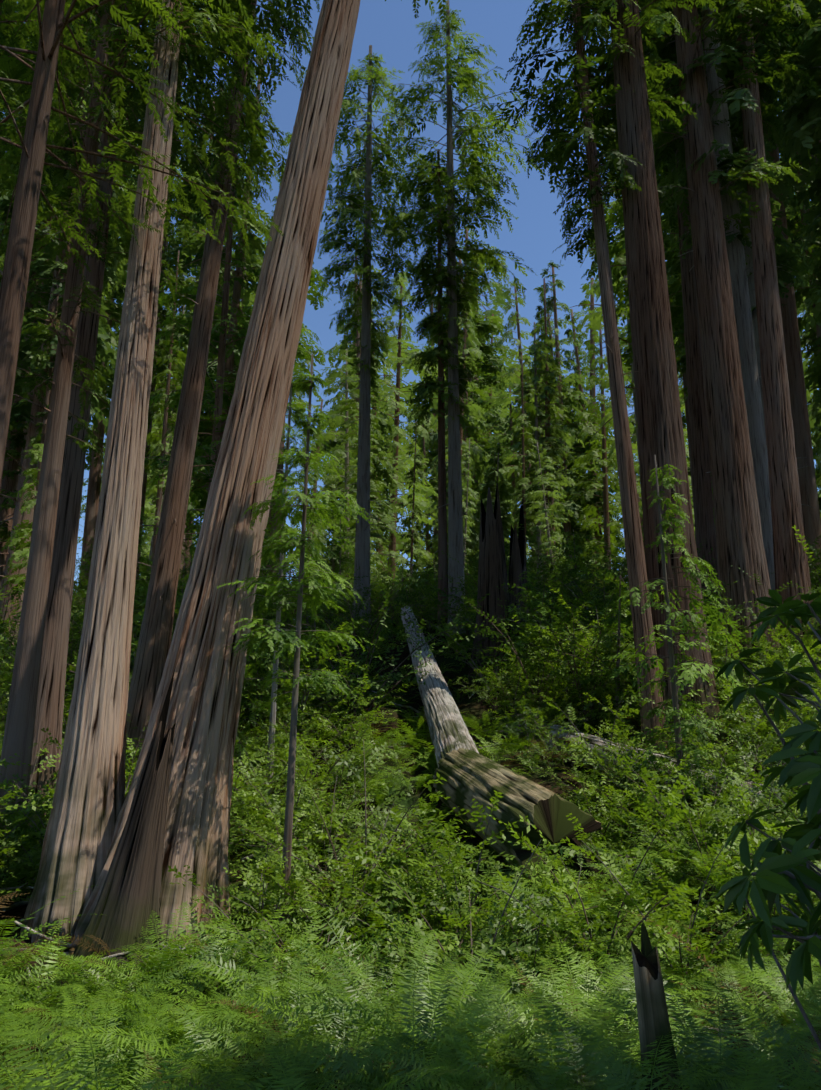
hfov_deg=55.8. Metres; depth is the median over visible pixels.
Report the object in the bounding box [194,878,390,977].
shrub
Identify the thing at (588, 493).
tree
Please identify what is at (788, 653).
shrub
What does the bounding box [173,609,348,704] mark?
shrub
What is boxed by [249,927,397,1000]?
fern
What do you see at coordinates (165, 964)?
fern
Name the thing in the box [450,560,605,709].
shrub
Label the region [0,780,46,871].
shrub
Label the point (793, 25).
tree
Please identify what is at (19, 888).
shrub
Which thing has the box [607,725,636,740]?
fern
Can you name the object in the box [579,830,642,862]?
fern
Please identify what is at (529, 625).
shrub
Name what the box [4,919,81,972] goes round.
fern
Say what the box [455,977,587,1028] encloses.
fern
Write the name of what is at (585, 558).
shrub
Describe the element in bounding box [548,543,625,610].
shrub
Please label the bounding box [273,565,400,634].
shrub
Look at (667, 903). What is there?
fern
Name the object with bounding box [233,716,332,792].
shrub
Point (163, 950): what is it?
fern
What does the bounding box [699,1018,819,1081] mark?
fern
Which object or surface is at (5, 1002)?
fern
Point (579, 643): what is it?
shrub
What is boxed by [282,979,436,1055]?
fern
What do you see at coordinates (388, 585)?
shrub
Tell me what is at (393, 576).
shrub
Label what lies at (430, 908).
shrub
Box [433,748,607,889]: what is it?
fallen log butt
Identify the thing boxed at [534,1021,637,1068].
fern
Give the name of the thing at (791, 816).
shrub
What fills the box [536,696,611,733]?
shrub
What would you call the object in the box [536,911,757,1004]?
fern
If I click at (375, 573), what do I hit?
shrub
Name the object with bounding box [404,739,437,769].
fern
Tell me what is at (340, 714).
shrub
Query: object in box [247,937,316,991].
fern
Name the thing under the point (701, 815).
shrub
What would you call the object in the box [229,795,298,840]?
shrub
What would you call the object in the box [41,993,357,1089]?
fern
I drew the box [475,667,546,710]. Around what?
shrub
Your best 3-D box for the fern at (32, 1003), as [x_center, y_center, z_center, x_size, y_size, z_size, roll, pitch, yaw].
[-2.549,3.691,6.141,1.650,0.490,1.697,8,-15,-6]
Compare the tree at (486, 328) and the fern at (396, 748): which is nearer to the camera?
the fern at (396, 748)
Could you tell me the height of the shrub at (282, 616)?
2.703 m
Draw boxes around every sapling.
[75,550,92,589]
[84,506,152,668]
[129,511,192,687]
[171,565,189,641]
[176,542,195,617]
[240,650,259,719]
[258,509,278,616]
[283,674,319,741]
[284,547,297,589]
[286,559,339,668]
[291,589,346,713]
[322,605,333,627]
[328,517,354,623]
[391,563,409,599]
[504,567,568,674]
[526,526,551,594]
[559,527,581,603]
[571,575,640,731]
[598,455,743,822]
[640,511,644,553]
[712,629,757,735]
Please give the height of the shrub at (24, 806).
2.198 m
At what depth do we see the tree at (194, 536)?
103.77 m
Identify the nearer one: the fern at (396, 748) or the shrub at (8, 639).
the fern at (396, 748)
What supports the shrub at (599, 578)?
on the ground
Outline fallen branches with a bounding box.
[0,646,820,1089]
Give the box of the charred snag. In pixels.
[466,483,535,689]
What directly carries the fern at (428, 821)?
on the ground
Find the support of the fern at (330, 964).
on the ground
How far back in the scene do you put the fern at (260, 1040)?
5.66 m
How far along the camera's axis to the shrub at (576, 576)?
41.62 m
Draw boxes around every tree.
[0,0,99,214]
[0,0,135,585]
[0,0,163,669]
[0,1,24,275]
[0,26,140,516]
[0,222,60,593]
[0,249,4,266]
[1,269,64,637]
[10,114,168,526]
[77,443,144,543]
[79,181,136,595]
[80,347,117,545]
[84,118,129,469]
[85,442,105,499]
[88,235,128,448]
[101,284,169,482]
[108,54,209,580]
[111,157,195,482]
[139,417,173,586]
[143,306,199,583]
[144,89,244,572]
[146,96,241,586]
[146,251,188,573]
[157,60,273,562]
[181,249,251,515]
[191,472,203,562]
[210,209,258,418]
[232,126,343,584]
[261,524,293,577]
[287,399,338,571]
[291,252,409,616]
[291,423,331,569]
[301,349,382,618]
[310,285,403,579]
[314,452,353,621]
[318,275,391,574]
[318,291,422,607]
[333,272,447,609]
[334,346,388,575]
[337,455,382,588]
[382,350,410,570]
[399,403,447,607]
[399,421,429,590]
[403,284,437,564]
[408,256,570,549]
[410,315,493,589]
[419,547,437,593]
[422,227,503,592]
[422,300,491,562]
[429,289,500,584]
[431,252,518,583]
[431,309,517,573]
[461,439,480,575]
[472,314,521,513]
[473,442,515,576]
[477,386,556,571]
[481,281,579,598]
[498,322,584,586]
[507,260,613,569]
[508,352,544,568]
[514,344,586,593]
[517,278,574,571]
[518,381,595,601]
[523,442,571,569]
[526,403,573,571]
[527,329,583,571]
[537,307,618,568]
[553,309,622,584]
[562,324,639,576]
[563,278,636,582]
[568,179,642,511]
[570,381,624,561]
[581,136,682,540]
[596,441,626,571]
[600,341,643,547]
[604,0,791,606]
[608,198,693,507]
[613,333,641,557]
[615,73,714,517]
[619,166,687,402]
[631,252,694,533]
[651,2,814,507]
[673,295,695,541]
[720,0,807,128]
[734,14,820,583]
[761,0,820,166]
[777,17,819,186]
[778,0,820,346]
[778,27,820,428]
[778,89,820,439]
[779,88,820,451]
[780,106,814,335]
[799,305,820,509]
[803,369,820,516]
[805,353,820,495]
[811,436,818,462]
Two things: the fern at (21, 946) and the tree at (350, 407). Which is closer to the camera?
the fern at (21, 946)
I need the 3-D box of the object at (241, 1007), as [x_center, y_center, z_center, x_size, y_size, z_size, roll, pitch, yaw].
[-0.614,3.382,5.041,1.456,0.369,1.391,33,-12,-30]
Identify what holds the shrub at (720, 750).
on the ground
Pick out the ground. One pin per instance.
(480, 708)
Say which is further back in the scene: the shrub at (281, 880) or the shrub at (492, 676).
the shrub at (492, 676)
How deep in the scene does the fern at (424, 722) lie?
20.23 m
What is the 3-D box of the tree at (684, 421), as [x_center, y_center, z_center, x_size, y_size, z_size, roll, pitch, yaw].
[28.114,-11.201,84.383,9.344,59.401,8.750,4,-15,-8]
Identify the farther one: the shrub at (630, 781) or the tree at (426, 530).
the tree at (426, 530)
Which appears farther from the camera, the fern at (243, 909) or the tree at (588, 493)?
the tree at (588, 493)
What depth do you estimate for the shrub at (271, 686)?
22.37 m
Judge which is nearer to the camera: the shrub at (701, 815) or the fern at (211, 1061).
the fern at (211, 1061)
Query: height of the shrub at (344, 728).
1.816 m
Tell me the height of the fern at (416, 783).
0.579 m
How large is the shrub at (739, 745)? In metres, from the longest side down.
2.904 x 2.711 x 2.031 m
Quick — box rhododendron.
[715,589,820,1049]
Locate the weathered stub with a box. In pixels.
[631,922,682,1089]
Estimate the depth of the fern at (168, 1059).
3.12 m
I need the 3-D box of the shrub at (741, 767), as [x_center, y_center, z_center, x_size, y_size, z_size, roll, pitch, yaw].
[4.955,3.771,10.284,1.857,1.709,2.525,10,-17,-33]
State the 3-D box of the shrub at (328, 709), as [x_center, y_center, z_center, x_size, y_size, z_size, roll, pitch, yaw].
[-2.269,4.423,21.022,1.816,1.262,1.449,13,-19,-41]
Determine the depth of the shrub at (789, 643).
20.90 m
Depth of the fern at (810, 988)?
5.55 m
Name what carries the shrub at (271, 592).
on the ground
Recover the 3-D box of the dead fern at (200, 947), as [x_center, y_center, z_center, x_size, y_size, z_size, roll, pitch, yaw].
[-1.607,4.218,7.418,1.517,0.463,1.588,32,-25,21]
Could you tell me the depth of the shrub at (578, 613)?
27.72 m
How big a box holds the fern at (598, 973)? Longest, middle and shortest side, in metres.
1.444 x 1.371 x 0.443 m
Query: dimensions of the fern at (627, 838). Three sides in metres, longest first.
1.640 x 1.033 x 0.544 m
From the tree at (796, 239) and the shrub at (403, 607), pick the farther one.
the tree at (796, 239)
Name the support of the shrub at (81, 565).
on the ground
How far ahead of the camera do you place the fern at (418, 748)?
17.39 m
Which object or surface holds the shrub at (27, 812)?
on the ground
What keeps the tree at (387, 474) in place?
on the ground
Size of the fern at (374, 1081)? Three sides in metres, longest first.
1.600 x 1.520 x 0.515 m
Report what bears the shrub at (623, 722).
on the ground
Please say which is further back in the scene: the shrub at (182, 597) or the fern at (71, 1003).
the shrub at (182, 597)
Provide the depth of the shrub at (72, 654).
26.62 m
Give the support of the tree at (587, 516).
on the ground
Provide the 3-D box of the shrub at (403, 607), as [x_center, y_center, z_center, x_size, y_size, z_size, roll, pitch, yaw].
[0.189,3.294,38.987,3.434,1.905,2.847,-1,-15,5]
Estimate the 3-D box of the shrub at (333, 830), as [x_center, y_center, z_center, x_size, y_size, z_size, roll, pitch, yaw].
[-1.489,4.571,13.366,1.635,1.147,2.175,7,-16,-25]
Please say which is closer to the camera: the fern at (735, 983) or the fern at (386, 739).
the fern at (735, 983)
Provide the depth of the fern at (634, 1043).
5.08 m
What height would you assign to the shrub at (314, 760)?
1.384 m
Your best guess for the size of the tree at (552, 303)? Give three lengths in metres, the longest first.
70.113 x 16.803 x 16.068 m
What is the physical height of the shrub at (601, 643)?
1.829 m
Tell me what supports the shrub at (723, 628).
on the ground
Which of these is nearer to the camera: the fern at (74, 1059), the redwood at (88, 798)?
the fern at (74, 1059)
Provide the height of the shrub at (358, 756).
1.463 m
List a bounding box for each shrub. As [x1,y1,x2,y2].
[0,562,88,619]
[0,578,273,681]
[0,584,20,640]
[0,585,87,699]
[0,593,84,695]
[0,595,18,656]
[0,612,83,652]
[0,613,18,699]
[0,618,78,684]
[0,622,17,666]
[0,623,15,717]
[0,635,172,707]
[0,653,14,716]
[0,659,68,717]
[0,676,74,725]
[0,684,72,751]
[0,701,62,755]
[0,731,64,758]
[0,748,61,854]
[0,753,51,862]
[0,761,52,835]
[0,773,53,876]
[0,774,46,849]
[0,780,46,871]
[0,785,27,867]
[0,794,41,904]
[0,815,42,883]
[0,817,47,892]
[1,680,66,725]
[15,617,81,687]
[29,715,148,815]
[29,728,136,819]
[62,681,72,732]
[62,716,67,737]
[63,713,134,798]
[64,673,74,702]
[67,604,137,670]
[70,559,90,621]
[70,574,150,645]
[71,583,140,626]
[72,573,136,616]
[72,584,85,619]
[73,529,151,605]
[73,590,142,634]
[73,601,143,655]
[75,549,88,597]
[76,557,175,642]
[125,695,244,767]
[125,753,282,866]
[130,589,272,673]
[134,562,183,606]
[138,569,267,650]
[168,815,339,959]
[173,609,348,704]
[189,878,438,1017]
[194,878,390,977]
[223,817,446,977]
[228,803,339,922]
[229,733,476,908]
[229,747,319,831]
[229,793,426,903]
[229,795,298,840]
[230,764,314,848]
[230,773,329,831]
[230,834,420,947]
[231,733,355,850]
[231,756,328,808]
[231,767,389,880]
[232,727,332,808]
[232,734,282,798]
[233,706,300,760]
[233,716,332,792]
[233,721,302,773]
[233,745,304,794]
[234,700,382,780]
[234,718,324,767]
[236,720,286,751]
[238,667,302,736]
[239,647,269,720]
[240,671,321,725]
[240,685,337,731]
[241,622,428,730]
[241,657,308,707]
[242,670,338,733]
[242,683,386,758]
[243,724,392,794]
[244,560,489,726]
[246,615,282,682]
[247,781,489,946]
[248,639,337,673]
[249,618,375,712]
[250,628,289,698]
[251,600,291,659]
[251,610,309,633]
[251,667,289,699]
[251,683,346,751]
[252,565,294,623]
[252,589,374,671]
[253,566,304,623]
[253,591,330,629]
[255,554,364,628]
[260,531,367,627]
[266,619,343,673]
[271,564,444,661]
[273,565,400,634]
[275,741,385,815]
[278,720,407,791]
[278,732,373,789]
[281,674,391,756]
[282,863,622,986]
[288,618,411,679]
[290,608,370,636]
[291,595,347,631]
[294,779,384,848]
[297,686,365,739]
[300,661,373,722]
[304,666,388,720]
[304,683,354,727]
[306,648,372,697]
[307,689,373,742]
[319,597,393,633]
[320,566,417,621]
[320,810,467,946]
[328,555,400,623]
[332,555,411,612]
[333,558,398,605]
[344,568,425,607]
[347,570,436,625]
[350,796,503,917]
[353,790,605,964]
[354,839,574,1006]
[370,552,437,607]
[370,566,423,590]
[371,555,435,601]
[371,581,424,619]
[372,590,436,634]
[381,595,437,622]
[386,580,468,631]
[386,599,575,692]
[390,555,466,613]
[393,553,470,627]
[393,568,477,621]
[394,522,611,628]
[410,533,508,592]
[410,850,605,921]
[412,564,477,630]
[413,550,477,603]
[417,568,477,640]
[424,571,543,639]
[428,567,533,617]
[437,566,542,597]
[439,774,721,998]
[443,665,539,710]
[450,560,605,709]
[451,567,557,645]
[454,558,622,664]
[455,535,605,635]
[457,555,604,622]
[457,568,549,632]
[458,612,570,658]
[464,641,600,717]
[468,656,546,700]
[471,867,606,964]
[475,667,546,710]
[476,676,586,721]
[478,548,599,609]
[481,699,571,758]
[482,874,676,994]
[483,883,639,998]
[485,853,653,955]
[488,679,555,742]
[491,675,587,722]
[495,644,542,696]
[497,588,634,707]
[497,589,625,657]
[500,605,771,702]
[505,637,566,695]
[507,682,584,714]
[508,534,626,614]
[510,582,636,725]
[510,617,599,682]
[511,655,576,703]
[512,576,633,646]
[515,648,551,689]
[516,695,603,763]
[517,674,588,719]
[517,750,655,810]
[519,624,608,703]
[519,710,581,770]
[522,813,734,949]
[524,618,629,689]
[526,545,628,627]
[527,572,562,601]
[530,584,603,635]
[531,661,633,728]
[532,568,626,638]
[533,608,591,651]
[535,531,601,605]
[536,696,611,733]
[537,564,592,606]
[538,590,586,637]
[539,585,605,653]
[539,686,654,787]
[540,528,627,595]
[544,526,626,595]
[546,567,630,641]
[548,537,619,592]
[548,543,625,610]
[548,584,740,678]
[548,711,633,772]
[549,615,630,668]
[550,556,629,599]
[551,529,737,639]
[555,594,632,646]
[557,816,779,999]
[558,560,768,651]
[558,755,674,862]
[561,755,640,839]
[563,719,702,801]
[563,742,715,845]
[567,655,614,701]
[570,637,630,690]
[570,668,620,711]
[572,563,627,627]
[575,564,628,609]
[575,619,633,649]
[575,627,635,668]
[579,693,711,757]
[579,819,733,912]
[580,776,806,876]
[582,651,635,700]
[583,790,673,867]
[584,784,750,915]
[588,672,638,707]
[590,669,692,729]
[595,745,786,892]
[596,620,721,692]
[596,749,709,815]
[599,715,626,742]
[601,684,695,736]
[603,541,717,605]
[604,746,757,838]
[608,740,730,848]
[614,600,710,644]
[615,733,689,787]
[623,629,739,679]
[636,711,820,819]
[650,756,807,853]
[653,748,753,818]
[657,724,755,770]
[658,793,818,945]
[660,699,709,761]
[662,674,754,718]
[672,712,782,785]
[682,683,820,769]
[682,702,736,763]
[684,770,819,901]
[686,767,810,825]
[687,646,812,735]
[690,761,820,878]
[691,710,820,767]
[692,699,761,731]
[694,879,816,981]
[696,728,778,781]
[697,831,820,918]
[701,564,820,625]
[701,816,816,908]
[706,532,820,639]
[707,565,819,631]
[707,592,820,666]
[707,628,787,670]
[709,601,820,665]
[709,607,746,658]
[711,644,769,729]
[712,693,811,819]
[713,647,801,681]
[714,608,805,684]
[714,643,801,686]
[714,649,820,743]
[717,638,788,707]
[732,683,820,754]
[733,766,820,853]
[741,636,820,682]
[745,651,820,708]
[748,744,812,795]
[748,782,808,798]
[750,634,818,665]
[756,658,817,686]
[760,627,820,713]
[773,525,820,618]
[775,672,820,749]
[776,581,818,625]
[779,634,820,684]
[782,628,817,652]
[783,659,820,691]
[789,872,820,920]
[798,566,820,620]
[806,535,820,584]
[806,542,820,589]
[809,550,820,582]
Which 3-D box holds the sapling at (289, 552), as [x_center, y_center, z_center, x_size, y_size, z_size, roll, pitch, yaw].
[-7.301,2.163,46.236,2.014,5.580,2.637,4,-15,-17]
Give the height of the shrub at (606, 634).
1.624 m
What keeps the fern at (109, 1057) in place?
on the ground
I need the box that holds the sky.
[2,0,820,600]
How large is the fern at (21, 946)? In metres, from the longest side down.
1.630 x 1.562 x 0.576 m
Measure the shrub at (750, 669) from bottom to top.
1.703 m
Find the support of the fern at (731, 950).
on the ground
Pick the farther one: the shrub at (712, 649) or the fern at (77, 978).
the shrub at (712, 649)
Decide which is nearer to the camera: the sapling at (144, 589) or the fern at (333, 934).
the fern at (333, 934)
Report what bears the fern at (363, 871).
on the ground
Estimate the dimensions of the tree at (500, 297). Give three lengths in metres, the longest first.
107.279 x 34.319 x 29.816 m
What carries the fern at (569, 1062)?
on the ground
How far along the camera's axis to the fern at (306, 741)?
19.12 m
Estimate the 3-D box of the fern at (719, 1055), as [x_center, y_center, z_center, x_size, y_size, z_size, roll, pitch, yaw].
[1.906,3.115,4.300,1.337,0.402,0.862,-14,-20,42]
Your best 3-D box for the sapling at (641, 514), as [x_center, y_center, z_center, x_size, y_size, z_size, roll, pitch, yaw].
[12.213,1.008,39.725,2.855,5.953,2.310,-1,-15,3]
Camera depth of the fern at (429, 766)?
16.60 m
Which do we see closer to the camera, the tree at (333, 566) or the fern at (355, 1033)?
the fern at (355, 1033)
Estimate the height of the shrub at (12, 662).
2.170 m
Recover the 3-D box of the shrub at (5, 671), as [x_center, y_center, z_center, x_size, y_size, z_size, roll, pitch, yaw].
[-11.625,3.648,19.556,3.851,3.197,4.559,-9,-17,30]
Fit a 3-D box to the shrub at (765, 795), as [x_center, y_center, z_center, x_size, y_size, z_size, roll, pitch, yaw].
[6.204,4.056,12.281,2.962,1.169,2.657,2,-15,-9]
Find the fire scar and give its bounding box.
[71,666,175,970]
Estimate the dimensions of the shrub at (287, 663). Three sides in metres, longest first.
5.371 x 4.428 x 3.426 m
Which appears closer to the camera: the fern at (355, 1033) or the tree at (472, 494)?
the fern at (355, 1033)
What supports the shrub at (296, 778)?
on the ground
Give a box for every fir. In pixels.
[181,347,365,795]
[217,354,378,968]
[313,45,427,632]
[368,0,551,634]
[399,149,478,635]
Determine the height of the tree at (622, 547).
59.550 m
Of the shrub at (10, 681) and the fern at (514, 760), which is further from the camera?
the shrub at (10, 681)
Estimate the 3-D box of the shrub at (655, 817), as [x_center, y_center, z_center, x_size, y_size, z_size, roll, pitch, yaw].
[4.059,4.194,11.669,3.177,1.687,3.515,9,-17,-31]
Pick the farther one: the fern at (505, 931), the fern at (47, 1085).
the fern at (505, 931)
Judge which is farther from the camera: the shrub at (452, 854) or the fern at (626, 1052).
the shrub at (452, 854)
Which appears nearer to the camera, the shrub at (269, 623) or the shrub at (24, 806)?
the shrub at (24, 806)
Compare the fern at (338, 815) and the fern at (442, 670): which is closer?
the fern at (338, 815)
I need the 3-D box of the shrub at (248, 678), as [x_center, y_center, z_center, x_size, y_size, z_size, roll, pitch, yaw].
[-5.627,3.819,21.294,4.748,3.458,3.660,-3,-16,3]
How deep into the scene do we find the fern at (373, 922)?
8.36 m
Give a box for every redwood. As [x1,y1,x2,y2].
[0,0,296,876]
[0,0,300,847]
[0,0,312,952]
[68,0,446,960]
[125,0,319,784]
[486,0,696,754]
[542,0,726,754]
[557,0,820,687]
[605,15,735,650]
[642,0,820,668]
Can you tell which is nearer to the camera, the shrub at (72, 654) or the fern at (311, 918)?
the fern at (311, 918)
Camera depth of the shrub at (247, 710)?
20.44 m
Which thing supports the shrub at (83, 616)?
on the ground
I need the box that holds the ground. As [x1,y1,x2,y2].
[0,612,820,1089]
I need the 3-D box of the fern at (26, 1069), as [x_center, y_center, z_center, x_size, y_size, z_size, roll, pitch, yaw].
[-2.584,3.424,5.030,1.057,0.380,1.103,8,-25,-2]
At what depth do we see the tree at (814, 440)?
85.71 m
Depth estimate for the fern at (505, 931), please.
9.22 m
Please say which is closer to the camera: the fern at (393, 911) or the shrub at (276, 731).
the fern at (393, 911)
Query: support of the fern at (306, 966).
on the ground
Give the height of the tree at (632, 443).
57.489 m
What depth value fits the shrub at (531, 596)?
32.94 m
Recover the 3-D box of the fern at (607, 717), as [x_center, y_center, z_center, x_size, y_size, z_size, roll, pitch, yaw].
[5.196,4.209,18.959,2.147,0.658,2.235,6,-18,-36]
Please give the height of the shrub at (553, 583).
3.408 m
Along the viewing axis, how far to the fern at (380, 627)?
36.65 m
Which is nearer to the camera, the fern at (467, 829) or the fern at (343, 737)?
the fern at (467, 829)
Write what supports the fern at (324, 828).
on the ground
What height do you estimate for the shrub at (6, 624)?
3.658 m
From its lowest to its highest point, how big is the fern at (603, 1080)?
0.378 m
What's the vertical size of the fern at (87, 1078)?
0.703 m
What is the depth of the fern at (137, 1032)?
5.80 m
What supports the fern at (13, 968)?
on the ground
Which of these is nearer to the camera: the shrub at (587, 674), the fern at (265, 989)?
the fern at (265, 989)
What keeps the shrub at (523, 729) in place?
on the ground
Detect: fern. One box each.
[0,840,42,893]
[0,860,27,895]
[0,883,108,1005]
[0,891,25,965]
[0,893,27,916]
[0,919,78,990]
[0,922,100,1056]
[0,934,107,1011]
[0,942,45,952]
[0,944,113,975]
[0,948,137,1013]
[0,948,165,1044]
[0,964,196,1084]
[0,967,49,997]
[0,974,188,1051]
[0,977,26,992]
[0,985,89,1046]
[0,987,14,1036]
[0,988,36,1052]
[0,988,227,1089]
[0,996,94,1062]
[0,999,144,1089]
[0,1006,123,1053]
[0,1007,350,1089]
[0,1010,178,1087]
[0,1013,233,1089]
[0,1036,81,1088]
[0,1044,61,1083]
[0,1049,69,1074]
[0,1071,123,1089]
[0,1074,120,1089]
[0,1076,24,1089]
[1,990,266,1089]
[1,1005,45,1038]
[3,931,227,1001]
[3,995,93,1030]
[3,1011,366,1089]
[3,1020,176,1089]
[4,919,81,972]
[4,950,212,1002]
[10,1002,259,1089]
[11,952,232,1016]
[14,869,36,883]
[20,973,127,1054]
[21,1039,257,1089]
[25,976,180,1040]
[31,1039,138,1089]
[32,978,322,1080]
[37,1074,101,1089]
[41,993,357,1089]
[49,967,177,1022]
[57,934,147,981]
[59,901,215,1022]
[77,993,350,1083]
[87,920,291,1034]
[91,1007,226,1068]
[97,915,249,997]
[112,991,243,1028]
[120,969,345,1056]
[131,970,282,1056]
[132,940,384,1035]
[134,1009,449,1089]
[136,939,242,1005]
[139,905,330,984]
[142,919,369,1032]
[143,1049,165,1088]
[145,955,328,1035]
[152,1022,375,1089]
[157,1012,432,1089]
[158,950,417,1078]
[160,915,422,1036]
[162,901,311,1008]
[162,914,327,976]
[164,1051,390,1089]
[173,934,240,999]
[173,1073,267,1089]
[193,977,420,1089]
[197,885,363,950]
[201,959,400,1045]
[201,1053,321,1089]
[209,953,376,986]
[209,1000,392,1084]
[210,959,352,1022]
[214,1054,315,1089]
[215,995,456,1078]
[218,867,333,939]
[228,811,263,853]
[228,832,260,880]
[229,888,422,961]
[230,890,277,916]
[231,858,376,921]
[233,773,316,823]
[234,813,338,847]
[238,713,269,732]
[238,780,285,806]
[239,834,317,867]
[240,940,349,1015]
[242,924,609,1089]
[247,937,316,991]
[248,997,491,1089]
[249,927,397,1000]
[254,947,542,1089]
[261,1039,307,1089]
[262,929,539,1088]
[265,749,332,776]
[268,780,341,807]
[269,897,382,951]
[274,958,397,1034]
[276,937,469,1021]
[278,733,316,748]
[281,899,496,1019]
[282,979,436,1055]
[286,776,347,798]
[290,954,484,1021]
[293,824,330,860]
[294,911,499,980]
[296,839,385,889]
[298,803,367,830]
[302,976,399,1036]
[303,724,370,749]
[304,817,352,840]
[309,793,359,814]
[310,966,582,1089]
[314,863,410,930]
[315,826,424,898]
[315,827,368,853]
[315,872,450,947]
[315,989,509,1061]
[316,962,631,1080]
[320,756,402,791]
[327,1048,506,1087]
[329,965,578,1079]
[337,986,596,1058]
[338,727,403,754]
[342,757,384,777]
[343,951,462,1022]
[350,850,487,904]
[353,719,383,740]
[354,667,391,693]
[354,804,421,835]
[354,833,460,877]
[355,989,667,1089]
[356,764,430,793]
[357,631,403,654]
[359,778,411,807]
[361,767,410,795]
[364,618,402,630]
[365,699,394,706]
[367,744,417,762]
[369,728,410,749]
[372,688,420,706]
[374,732,426,756]
[375,1060,512,1089]
[376,793,457,834]
[377,979,511,1048]
[378,721,429,742]
[378,963,766,1089]
[381,757,430,774]
[382,957,532,994]
[384,732,429,749]
[385,716,473,751]
[386,890,531,936]
[388,748,436,773]
[390,704,426,729]
[391,735,472,760]
[394,676,471,700]
[396,702,474,731]
[396,890,552,969]
[398,757,434,786]
[401,719,479,738]
[402,732,433,768]
[403,982,589,1084]
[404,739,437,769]
[408,966,594,1078]
[410,979,820,1089]
[414,803,449,815]
[415,983,513,1077]
[416,828,474,856]
[418,858,482,889]
[423,969,628,1089]
[424,837,519,887]
[425,747,543,775]
[425,937,568,986]
[426,629,468,644]
[426,891,511,920]
[426,910,558,950]
[430,1054,700,1089]
[436,964,568,1020]
[439,663,456,673]
[447,815,473,834]
[449,635,473,654]
[449,686,474,701]
[454,858,544,903]
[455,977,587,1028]
[459,709,501,728]
[460,841,505,863]
[463,712,532,743]
[463,713,503,732]
[466,711,503,725]
[472,733,525,760]
[472,1009,820,1089]
[472,1027,776,1089]
[475,958,680,1089]
[478,907,638,968]
[482,903,568,930]
[484,931,708,1076]
[485,734,535,755]
[486,914,605,944]
[493,709,547,736]
[494,950,634,1034]
[495,730,576,771]
[500,1008,773,1089]
[502,867,653,926]
[503,959,667,1020]
[504,967,534,1007]
[505,993,638,1072]
[512,959,580,1037]
[524,737,571,764]
[526,940,630,1020]
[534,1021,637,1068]
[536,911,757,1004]
[538,781,605,807]
[539,942,753,1064]
[543,713,585,728]
[545,1012,640,1080]
[545,1043,777,1089]
[548,977,715,1056]
[549,947,632,1003]
[552,767,601,785]
[553,988,726,1088]
[554,1051,729,1089]
[555,701,613,718]
[567,969,695,1034]
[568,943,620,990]
[570,772,640,807]
[570,969,820,1089]
[576,820,627,848]
[576,833,691,869]
[577,883,718,937]
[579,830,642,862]
[582,762,637,785]
[588,949,700,989]
[589,709,639,730]
[590,947,742,1036]
[592,928,819,1004]
[593,988,817,1082]
[594,708,640,727]
[595,1040,788,1084]
[596,926,683,979]
[597,1059,757,1089]
[602,822,656,847]
[603,767,671,798]
[604,826,646,856]
[606,999,820,1089]
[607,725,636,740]
[609,1043,642,1089]
[613,911,817,1046]
[614,1045,820,1089]
[616,926,744,971]
[620,836,748,899]
[633,888,707,915]
[635,960,792,1026]
[635,977,763,1035]
[644,1041,820,1089]
[652,808,752,853]
[661,925,816,996]
[664,893,820,963]
[667,959,804,1044]
[674,921,820,1032]
[678,1028,820,1089]
[679,960,820,1065]
[685,1022,818,1089]
[690,987,820,1060]
[697,932,820,1024]
[699,740,757,775]
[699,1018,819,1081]
[702,952,820,1030]
[707,727,762,762]
[710,915,816,982]
[711,876,820,929]
[711,956,818,1040]
[714,712,773,755]
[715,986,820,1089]
[716,1045,820,1088]
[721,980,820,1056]
[723,956,820,1019]
[724,1002,820,1089]
[726,961,818,1000]
[730,806,803,833]
[731,719,762,736]
[746,969,820,1030]
[763,803,802,823]
[763,970,820,1024]
[770,1026,820,1089]
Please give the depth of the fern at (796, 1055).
3.86 m
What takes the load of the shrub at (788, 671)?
on the ground
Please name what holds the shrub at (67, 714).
on the ground
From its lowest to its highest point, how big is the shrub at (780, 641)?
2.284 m
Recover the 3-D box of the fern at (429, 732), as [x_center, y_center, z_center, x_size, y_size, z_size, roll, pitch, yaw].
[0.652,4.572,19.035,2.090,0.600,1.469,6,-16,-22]
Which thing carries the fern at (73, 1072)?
on the ground
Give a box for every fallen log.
[400,605,478,766]
[505,714,782,819]
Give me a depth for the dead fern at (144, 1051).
4.16 m
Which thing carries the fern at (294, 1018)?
on the ground
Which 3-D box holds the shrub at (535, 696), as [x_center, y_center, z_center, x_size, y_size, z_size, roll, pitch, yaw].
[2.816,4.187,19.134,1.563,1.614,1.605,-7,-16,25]
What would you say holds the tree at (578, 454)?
on the ground
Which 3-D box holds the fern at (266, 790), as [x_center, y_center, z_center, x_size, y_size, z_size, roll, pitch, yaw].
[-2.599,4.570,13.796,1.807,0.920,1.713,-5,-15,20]
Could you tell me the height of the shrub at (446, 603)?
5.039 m
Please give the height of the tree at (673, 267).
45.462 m

